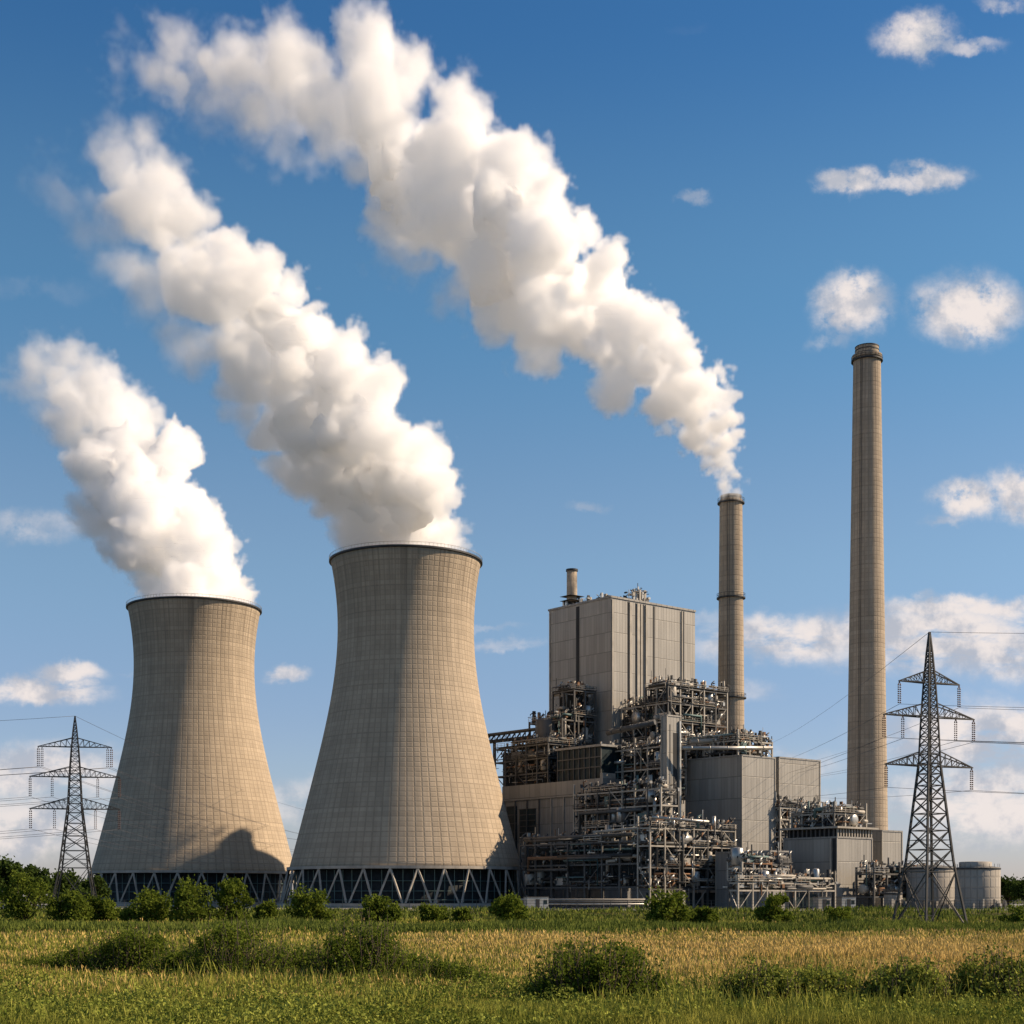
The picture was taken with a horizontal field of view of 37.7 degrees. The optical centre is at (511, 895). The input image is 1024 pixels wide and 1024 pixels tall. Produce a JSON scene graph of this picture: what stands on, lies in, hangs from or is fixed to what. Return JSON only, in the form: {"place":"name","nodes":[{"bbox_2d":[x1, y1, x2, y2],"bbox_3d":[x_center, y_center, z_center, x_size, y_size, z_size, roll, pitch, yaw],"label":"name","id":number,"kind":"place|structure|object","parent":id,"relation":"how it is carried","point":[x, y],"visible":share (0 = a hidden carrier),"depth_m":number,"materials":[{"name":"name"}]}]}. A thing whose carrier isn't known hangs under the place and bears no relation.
{"place":"outdoors","nodes":[
{"label":"outdoors","id":0,"kind":"place"},
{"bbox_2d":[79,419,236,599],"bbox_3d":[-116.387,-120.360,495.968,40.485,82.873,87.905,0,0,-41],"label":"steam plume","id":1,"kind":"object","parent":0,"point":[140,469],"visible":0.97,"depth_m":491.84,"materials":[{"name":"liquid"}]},
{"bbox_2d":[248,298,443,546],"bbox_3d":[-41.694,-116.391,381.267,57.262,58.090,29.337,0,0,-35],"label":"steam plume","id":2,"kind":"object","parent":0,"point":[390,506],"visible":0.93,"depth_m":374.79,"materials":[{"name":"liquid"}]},
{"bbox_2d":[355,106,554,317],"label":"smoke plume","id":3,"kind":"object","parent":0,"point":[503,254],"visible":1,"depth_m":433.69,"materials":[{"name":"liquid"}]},
{"bbox_2d":[1,935,999,1002],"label":"scrub grass","id":4,"kind":"structure","parent":0,"point":[425,978],"depth_m":69.44,"materials":[{"name":"green plant"}]},
{"bbox_2d":[0,916,1023,1001],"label":"ripe grass","id":5,"kind":"structure","parent":0,"point":[892,945],"depth_m":109.05,"materials":[{"name":"yellow plant"}]},
{"bbox_2d":[0,916,1023,935],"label":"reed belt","id":6,"kind":"object","parent":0,"point":[591,924],"visible":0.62,"depth_m":173.96,"materials":[{"name":"green plant"}]},
{"bbox_2d":[0,947,1023,1023],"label":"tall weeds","id":7,"kind":"object","parent":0,"point":[669,994],"visible":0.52,"depth_m":53.42,"materials":[{"name":"green plant"}]},
{"bbox_2d":[0,896,1023,1023],"bbox_3d":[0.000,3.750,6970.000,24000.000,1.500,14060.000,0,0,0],"label":"ground","id":8,"kind":"structure","parent":0,"point":[623,914],"depth_m":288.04,"materials":[{"name":"green plant"}]},
{"bbox_2d":[0,853,29,899],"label":"tree","id":9,"kind":"object","parent":8,"relation":"on","point":[8,865],"visible":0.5,"depth_m":328.06,"materials":[{"name":"green plant"}]},
{"bbox_2d":[0,869,53,921],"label":"field bush","id":10,"kind":"object","parent":8,"relation":"on","point":[16,906],"visible":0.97,"depth_m":247.68,"materials":[{"name":"green plant"}]},
{"bbox_2d":[20,864,57,905],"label":"tree","id":11,"kind":"object","parent":8,"relation":"on","point":[35,871],"visible":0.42,"depth_m":334.33,"materials":[{"name":"green plant"}]},
{"bbox_2d":[19,951,62,967],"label":"shrub","id":12,"kind":"object","parent":8,"relation":"on","point":[28,961],"visible":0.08,"depth_m":87.53,"materials":[{"name":"green plant"}]},
{"bbox_2d":[47,868,86,898],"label":"tree","id":13,"kind":"object","parent":8,"relation":"on","point":[65,885],"visible":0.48,"depth_m":343.81,"materials":[{"name":"green plant"}]},
{"bbox_2d":[44,887,94,922],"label":"field bush","id":14,"kind":"object","parent":8,"relation":"on","point":[76,905],"visible":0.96,"depth_m":245.08,"materials":[{"name":"green plant"}]},
{"bbox_2d":[29,716,120,900],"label":"lattice pylon","id":15,"kind":"object","parent":8,"relation":"on","point":[81,812],"visible":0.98,"depth_m":299.44,"materials":[{"name":"metal"}]},
{"bbox_2d":[35,937,117,971],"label":"shrub","id":16,"kind":"object","parent":8,"relation":"on","point":[72,956],"visible":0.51,"depth_m":83.08,"materials":[{"name":"green plant"}]},
{"bbox_2d":[79,873,111,900],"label":"tree","id":17,"kind":"object","parent":8,"relation":"on","point":[101,887],"visible":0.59,"depth_m":348.80,"materials":[{"name":"green plant"}]},
{"bbox_2d":[85,893,120,920],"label":"field bush","id":18,"kind":"object","parent":8,"relation":"on","point":[103,908],"visible":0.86,"depth_m":250.18,"materials":[{"name":"green plant"}]},
{"bbox_2d":[76,918,178,974],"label":"shrub","id":19,"kind":"object","parent":8,"relation":"on","point":[128,945],"visible":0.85,"depth_m":81.02,"materials":[{"name":"green plant"}]},
{"bbox_2d":[116,885,172,921],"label":"field bush","id":20,"kind":"object","parent":8,"relation":"on","point":[154,903],"visible":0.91,"depth_m":237.45,"materials":[{"name":"green plant"}]},
{"bbox_2d":[139,940,218,975],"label":"shrub","id":21,"kind":"object","parent":8,"relation":"on","point":[173,958],"visible":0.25,"depth_m":78.05,"materials":[{"name":"green plant"}]},
{"bbox_2d":[167,874,219,922],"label":"field bush","id":22,"kind":"object","parent":8,"relation":"on","point":[186,903],"visible":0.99,"depth_m":234.05,"materials":[{"name":"green plant"}]},
{"bbox_2d":[212,875,254,921],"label":"field bush","id":23,"kind":"object","parent":8,"relation":"on","point":[229,887],"visible":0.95,"depth_m":237.17,"materials":[{"name":"green plant"}]},
{"bbox_2d":[179,902,291,977],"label":"shrub","id":24,"kind":"object","parent":8,"relation":"on","point":[223,936],"visible":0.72,"depth_m":73.48,"materials":[{"name":"green plant"}]},
{"bbox_2d":[252,899,278,920],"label":"field bush","id":25,"kind":"object","parent":8,"relation":"on","point":[265,909],"visible":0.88,"depth_m":241.31,"materials":[{"name":"green plant"}]},
{"bbox_2d":[250,941,321,972],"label":"shrub","id":26,"kind":"object","parent":8,"relation":"on","point":[293,954],"visible":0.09,"depth_m":76.95,"materials":[{"name":"green plant"}]},
{"bbox_2d":[286,944,332,976],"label":"shrub","id":27,"kind":"object","parent":8,"relation":"on","point":[298,963],"visible":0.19,"depth_m":74.50,"materials":[{"name":"green plant"}]},
{"bbox_2d":[285,883,336,920],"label":"field bush","id":28,"kind":"object","parent":8,"relation":"on","point":[305,906],"visible":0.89,"depth_m":234.95,"materials":[{"name":"green plant"}]},
{"bbox_2d":[298,901,412,978],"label":"shrub","id":29,"kind":"object","parent":8,"relation":"on","point":[356,954],"visible":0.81,"depth_m":71.26,"materials":[{"name":"green plant"}]},
{"bbox_2d":[358,891,402,921],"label":"field bush","id":30,"kind":"object","parent":8,"relation":"on","point":[378,905],"visible":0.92,"depth_m":235.03,"materials":[{"name":"green plant"}]},
{"bbox_2d":[372,947,444,975],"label":"shrub","id":31,"kind":"object","parent":8,"relation":"on","point":[415,958],"visible":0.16,"depth_m":73.39,"materials":[{"name":"green plant"}]},
{"bbox_2d":[416,902,449,922],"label":"field bush","id":32,"kind":"object","parent":8,"relation":"on","point":[432,912],"visible":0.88,"depth_m":239.07,"materials":[{"name":"green plant"}]},
{"bbox_2d":[392,955,486,983],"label":"shrub","id":33,"kind":"object","parent":8,"relation":"on","point":[450,968],"visible":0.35,"depth_m":71.23,"materials":[{"name":"green plant"}]},
{"bbox_2d":[449,906,472,922],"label":"field bush","id":34,"kind":"object","parent":8,"relation":"on","point":[461,914],"visible":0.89,"depth_m":239.42,"materials":[{"name":"green plant"}]},
{"bbox_2d":[449,966,504,985],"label":"shrub","id":35,"kind":"object","parent":8,"relation":"on","point":[476,974],"visible":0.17,"depth_m":70.61,"materials":[{"name":"green plant"}]},
{"bbox_2d":[488,890,528,921],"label":"field bush","id":36,"kind":"object","parent":8,"relation":"on","point":[508,906],"visible":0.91,"depth_m":230.30,"materials":[{"name":"green plant"}]},
{"bbox_2d":[0,903,1019,920],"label":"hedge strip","id":37,"kind":"object","parent":8,"relation":"on","point":[634,916],"visible":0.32,"depth_m":278.69,"materials":[{"name":"green plant"}]},
{"bbox_2d":[488,728,534,758],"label":"conveyor bridge","id":38,"kind":"structure","parent":8,"relation":"on","point":[509,733],"depth_m":427.30,"materials":[{"name":"grey paint"}]},
{"bbox_2d":[0,959,1023,1023],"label":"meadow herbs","id":39,"kind":"object","parent":8,"relation":"on","point":[316,1009],"visible":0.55,"depth_m":52.33,"materials":[{"name":"green plant"}]},
{"bbox_2d":[0,900,1023,910],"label":"perimeter fence","id":40,"kind":"object","parent":8,"relation":"on","point":[694,903],"visible":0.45,"depth_m":303.98,"materials":[{"name":"grey metal"}]},
{"bbox_2d":[524,966,552,998],"bbox_3d":[1.933,3.743,62.149,2.997,1.744,3.064,0,0,0],"label":"shrub","id":41,"kind":"object","parent":8,"relation":"on","point":[540,982],"visible":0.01,"depth_m":61.69,"materials":[{"name":"green plant"}]},
{"bbox_2d":[502,744,659,906],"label":"turbine hall","id":42,"kind":"structure","parent":8,"relation":"on","point":[544,809],"depth_m":402.21,"materials":[{"name":"grey metal"}]},
{"bbox_2d":[506,806,516,848],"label":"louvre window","id":43,"kind":"structure","parent":42,"relation":"in","point":[510,810],"depth_m":418.15,"materials":[{"name":"black glass"}]},
{"bbox_2d":[519,809,535,837],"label":"louvre window","id":44,"kind":"structure","parent":42,"relation":"in","point":[532,824],"depth_m":413.18,"materials":[{"name":"black glass"}]},
{"bbox_2d":[494,730,576,786],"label":"pipe gallery","id":45,"kind":"object","parent":42,"relation":"on","point":[533,765],"visible":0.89,"depth_m":416.63,"materials":[{"name":"grey paint"}]},
{"bbox_2d":[535,717,556,747],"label":"hopper","id":46,"kind":"object","parent":45,"relation":"on","point":[544,726],"visible":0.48,"depth_m":417.40,"materials":[{"name":"grey paint"}]},
{"bbox_2d":[528,705,595,748],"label":"pipe gallery","id":47,"kind":"object","parent":42,"relation":"on","point":[562,729],"visible":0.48,"depth_m":418.15,"materials":[{"name":"grey paint"}]},
{"bbox_2d":[552,678,596,745],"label":"pipe gallery","id":48,"kind":"object","parent":42,"relation":"on","point":[575,702],"visible":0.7,"depth_m":420.76,"materials":[{"name":"grey paint"}]},
{"bbox_2d":[571,775,679,844],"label":"pipe gallery","id":49,"kind":"object","parent":42,"relation":"attached to","point":[620,808],"visible":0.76,"depth_m":374.78,"materials":[{"name":"beige paint"}]},
{"bbox_2d":[600,735,686,794],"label":"pipe gallery","id":50,"kind":"object","parent":42,"relation":"on","point":[642,760],"visible":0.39,"depth_m":388.57,"materials":[{"name":"beige paint"}]},
{"bbox_2d":[521,899,644,908],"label":"pipe trestle","id":51,"kind":"object","parent":8,"relation":"on","point":[598,901],"visible":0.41,"depth_m":336.15,"materials":[{"name":"metal"}]},
{"bbox_2d":[519,823,656,907],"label":"pipe gallery","id":52,"kind":"object","parent":8,"relation":"on","point":[552,867],"visible":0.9,"depth_m":366.29,"materials":[{"name":"grey paint"}]},
{"bbox_2d":[523,922,667,1001],"bbox_3d":[3.320,2.837,59.944,5.735,3.597,5.213,0,0,0],"label":"shrub","id":53,"kind":"object","parent":8,"relation":"on","point":[598,971],"visible":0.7,"depth_m":59.15,"materials":[{"name":"green plant"}]},
{"bbox_2d":[548,568,695,901],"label":"boiler house","id":54,"kind":"structure","parent":8,"relation":"on","point":[615,650],"depth_m":428.48,"materials":[{"name":"beige metal"}]},
{"bbox_2d":[621,691,652,743],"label":"pipe gallery","id":55,"kind":"object","parent":54,"relation":"attached to","point":[636,713],"visible":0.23,"depth_m":418.46,"materials":[{"name":"beige paint"}]},
{"bbox_2d":[606,719,655,735],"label":"overhead pipe","id":56,"kind":"object","parent":55,"relation":"attached to","point":[640,725],"visible":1,"depth_m":399.82,"materials":[{"name":"grey metal"}]},
{"bbox_2d":[645,668,728,799],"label":"pipe gallery","id":57,"kind":"object","parent":54,"relation":"attached to","point":[698,713],"visible":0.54,"depth_m":414.41,"materials":[{"name":"grey paint"}]},
{"bbox_2d":[611,965,685,998],"bbox_3d":[5.250,3.665,60.099,3.755,1.904,3.426,0,0,0],"label":"shrub","id":58,"kind":"object","parent":8,"relation":"on","point":[659,987],"visible":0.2,"depth_m":59.44,"materials":[{"name":"green plant"}]},
{"bbox_2d":[643,885,696,922],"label":"field bush","id":59,"kind":"object","parent":8,"relation":"on","point":[666,907],"visible":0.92,"depth_m":225.50,"materials":[{"name":"green plant"}]},
{"bbox_2d":[661,714,680,895],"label":"stair tower","id":60,"kind":"structure","parent":8,"relation":"on","point":[670,747],"depth_m":373.24,"materials":[{"name":"beige metal"}]},
{"bbox_2d":[673,733,677,832],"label":"stair window","id":61,"kind":"structure","parent":60,"relation":"in","point":[675,735],"depth_m":373.82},
{"bbox_2d":[684,905,719,922],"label":"field bush","id":62,"kind":"object","parent":8,"relation":"on","point":[705,914],"visible":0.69,"depth_m":230.54,"materials":[{"name":"green plant"}]},
{"bbox_2d":[685,754,775,907],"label":"boiler annex","id":63,"kind":"object","parent":8,"relation":"on","point":[741,788],"visible":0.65,"depth_m":380.17,"materials":[{"name":"beige metal"}]},
{"bbox_2d":[683,724,772,760],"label":"pipe gallery","id":64,"kind":"object","parent":63,"relation":"on","point":[735,737],"visible":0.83,"depth_m":382.33,"materials":[{"name":"beige paint"}]},
{"bbox_2d":[681,746,772,749],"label":"overhead pipe","id":65,"kind":"object","parent":64,"relation":"attached to","point":[726,747],"visible":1,"depth_m":375.50,"materials":[{"name":"metal"}]},
{"bbox_2d":[689,735,764,743],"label":"overhead pipe","id":66,"kind":"object","parent":64,"relation":"attached to","point":[699,741],"visible":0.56,"depth_m":383.01,"materials":[{"name":"grey metal"}]},
{"bbox_2d":[717,493,745,733],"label":"smoking chimney","id":67,"kind":"object","parent":8,"relation":"on","point":[730,597],"visible":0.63,"depth_m":448.78,"materials":[{"name":"concrete"}]},
{"bbox_2d":[715,850,788,908],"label":"pipe annex","id":68,"kind":"object","parent":8,"relation":"on","point":[721,888],"visible":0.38,"depth_m":355.54,"materials":[{"name":"grey metal"}]},
{"bbox_2d":[716,953,802,1003],"bbox_3d":[9.686,3.409,58.014,3.649,2.422,3.442,0,0,0],"label":"shrub","id":69,"kind":"object","parent":8,"relation":"on","point":[775,978],"visible":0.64,"depth_m":57.38,"materials":[{"name":"green plant"}]},
{"bbox_2d":[752,892,795,922],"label":"field bush","id":70,"kind":"object","parent":8,"relation":"on","point":[770,910],"visible":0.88,"depth_m":226.71,"materials":[{"name":"green plant"}]},
{"bbox_2d":[727,860,837,909],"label":"pipe gallery","id":71,"kind":"object","parent":8,"relation":"on","point":[780,881],"visible":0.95,"depth_m":323.92,"materials":[{"name":"beige paint"}]},
{"bbox_2d":[726,842,792,879],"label":"pipe gallery","id":72,"kind":"object","parent":71,"relation":"on","point":[741,859],"visible":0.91,"depth_m":333.28,"materials":[{"name":"beige paint"}]},
{"bbox_2d":[774,789,821,850],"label":"pipe gallery","id":73,"kind":"object","parent":8,"relation":"on","point":[783,819],"visible":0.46,"depth_m":383.93,"materials":[{"name":"beige paint"}]},
{"bbox_2d":[776,756,820,811],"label":"filter building","id":74,"kind":"structure","parent":8,"relation":"on","point":[794,784],"depth_m":405.12,"materials":[{"name":"beige metal"}]},
{"bbox_2d":[790,961,860,1001],"bbox_3d":[12.009,3.576,58.953,3.798,2.089,3.532,0,0,32],"label":"shrub","id":75,"kind":"object","parent":8,"relation":"on","point":[816,978],"visible":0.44,"depth_m":58.17,"materials":[{"name":"green plant"}]},
{"bbox_2d":[779,826,878,907],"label":"pump house","id":76,"kind":"structure","parent":8,"relation":"on","point":[841,851],"depth_m":354.18,"materials":[{"name":"beige metal"}]},
{"bbox_2d":[789,796,871,827],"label":"pipe gallery","id":77,"kind":"object","parent":76,"relation":"on","point":[808,816],"visible":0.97,"depth_m":358.13,"materials":[{"name":"grey paint"}]},
{"bbox_2d":[823,903,853,922],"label":"field bush","id":78,"kind":"object","parent":8,"relation":"on","point":[838,912],"visible":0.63,"depth_m":224.68,"materials":[{"name":"green plant"}]},
{"bbox_2d":[847,343,887,837],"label":"tall chimney","id":79,"kind":"object","parent":8,"relation":"on","point":[866,700],"visible":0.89,"depth_m":515.14,"materials":[{"name":"concrete"}]},
{"bbox_2d":[872,830,902,907],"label":"switch house","id":80,"kind":"structure","parent":8,"relation":"on","point":[887,844],"depth_m":373.69,"materials":[{"name":"beige metal"}]},
{"bbox_2d":[853,855,938,907],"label":"pipe gallery","id":81,"kind":"object","parent":8,"relation":"on","point":[871,887],"visible":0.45,"depth_m":349.42,"materials":[{"name":"grey paint"}]},
{"bbox_2d":[883,889,909,908],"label":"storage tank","id":82,"kind":"object","parent":8,"relation":"on","point":[890,897],"visible":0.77,"depth_m":336.24,"materials":[{"name":"metal"}]},
{"bbox_2d":[853,952,959,1003],"bbox_3d":[15.016,3.337,56.932,3.940,2.564,3.802,0,0,0],"label":"shrub","id":83,"kind":"object","parent":8,"relation":"on","point":[908,974],"visible":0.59,"depth_m":56.34,"materials":[{"name":"green plant"}]},
{"bbox_2d":[882,632,974,922],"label":"lattice pylon","id":84,"kind":"object","parent":8,"relation":"on","point":[929,774],"visible":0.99,"depth_m":199.56,"materials":[{"name":"metal"}]},
{"bbox_2d":[786,633,927,735],"bbox_3d":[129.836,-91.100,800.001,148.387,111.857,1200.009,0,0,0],"label":"power line","id":85,"kind":"object","parent":84,"relation":"attached to","point":[868,679],"visible":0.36,"depth_m":265.12,"materials":[{"name":"black metal"}]},
{"bbox_2d":[886,787,1020,793],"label":"power line","id":86,"kind":"object","parent":84,"relation":"attached to","point":[951,790],"visible":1,"depth_m":194.26,"materials":[{"name":"black metal"}]},
{"bbox_2d":[906,864,954,908],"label":"storage tank","id":87,"kind":"object","parent":8,"relation":"on","point":[943,879],"visible":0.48,"depth_m":347.27,"materials":[{"name":"metal"}]},
{"bbox_2d":[955,861,1007,908],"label":"storage tank","id":88,"kind":"object","parent":8,"relation":"on","point":[980,881],"visible":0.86,"depth_m":330.84,"materials":[{"name":"metal"}]},
{"bbox_2d":[942,942,1023,1004],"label":"shrub","id":89,"kind":"object","parent":8,"relation":"on","point":[1001,976],"visible":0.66,"depth_m":56.53,"materials":[{"name":"green plant"}]},
{"bbox_2d":[998,901,1023,922],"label":"field bush","id":90,"kind":"object","parent":8,"relation":"on","point":[1018,912],"visible":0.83,"depth_m":231.51,"materials":[{"name":"green plant"}]},
{"bbox_2d":[1001,874,1022,904],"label":"tree","id":91,"kind":"object","parent":8,"relation":"on","point":[1006,884],"visible":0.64,"depth_m":418.33,"materials":[{"name":"green plant"}]},
{"bbox_2d":[1008,877,1023,901],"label":"tree","id":92,"kind":"object","parent":8,"relation":"on","point":[1017,887],"visible":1,"depth_m":398.37,"materials":[{"name":"green plant"}]},
{"bbox_2d":[0,0,1023,895],"label":"sky","id":93,"kind":"structure","parent":0,"point":[741,197],"materials":[{"name":"blue"}]},
{"bbox_2d":[3,904,1023,910],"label":"plant yard","id":94,"kind":"structure","parent":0,"point":[122,907],"depth_m":352.82,"materials":[{"name":"green plant"}]},
{"bbox_2d":[87,593,296,905],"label":"cooling tower","id":95,"kind":"structure","parent":94,"relation":"on","point":[193,705],"depth_m":443.44,"materials":[{"name":"concrete"}]},
{"bbox_2d":[277,541,529,907],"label":"cooling tower","id":96,"kind":"structure","parent":94,"relation":"on","point":[405,803],"depth_m":381.17,"materials":[{"name":"concrete"}]},
{"bbox_2d":[524,897,547,907],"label":"site cabin","id":97,"kind":"object","parent":94,"relation":"on","point":[534,899],"visible":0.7,"depth_m":330.84,"materials":[{"name":"metal"}]},
{"bbox_2d":[635,810,736,907],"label":"pipe gallery","id":98,"kind":"object","parent":94,"relation":"on","point":[682,859],"visible":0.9,"depth_m":352.00,"materials":[{"name":"beige paint"}]},
{"bbox_2d":[595,825,654,832],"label":"overhead pipe","id":99,"kind":"object","parent":98,"relation":"on","point":[615,830],"visible":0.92,"depth_m":352.64,"materials":[{"name":"grey metal"}]},
{"bbox_2d":[652,816,708,822],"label":"overhead pipe","id":100,"kind":"object","parent":98,"relation":"attached to","point":[680,819],"visible":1,"depth_m":342.69,"materials":[{"name":"metal"}]},
{"bbox_2d":[813,897,830,908],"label":"site cabin","id":101,"kind":"object","parent":94,"relation":"on","point":[820,900],"visible":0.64,"depth_m":320.85,"materials":[{"name":"metal"}]},
{"bbox_2d":[836,897,855,907],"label":"site cabin","id":102,"kind":"object","parent":94,"relation":"on","point":[847,899],"visible":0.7,"depth_m":324.92,"materials":[{"name":"metal"}]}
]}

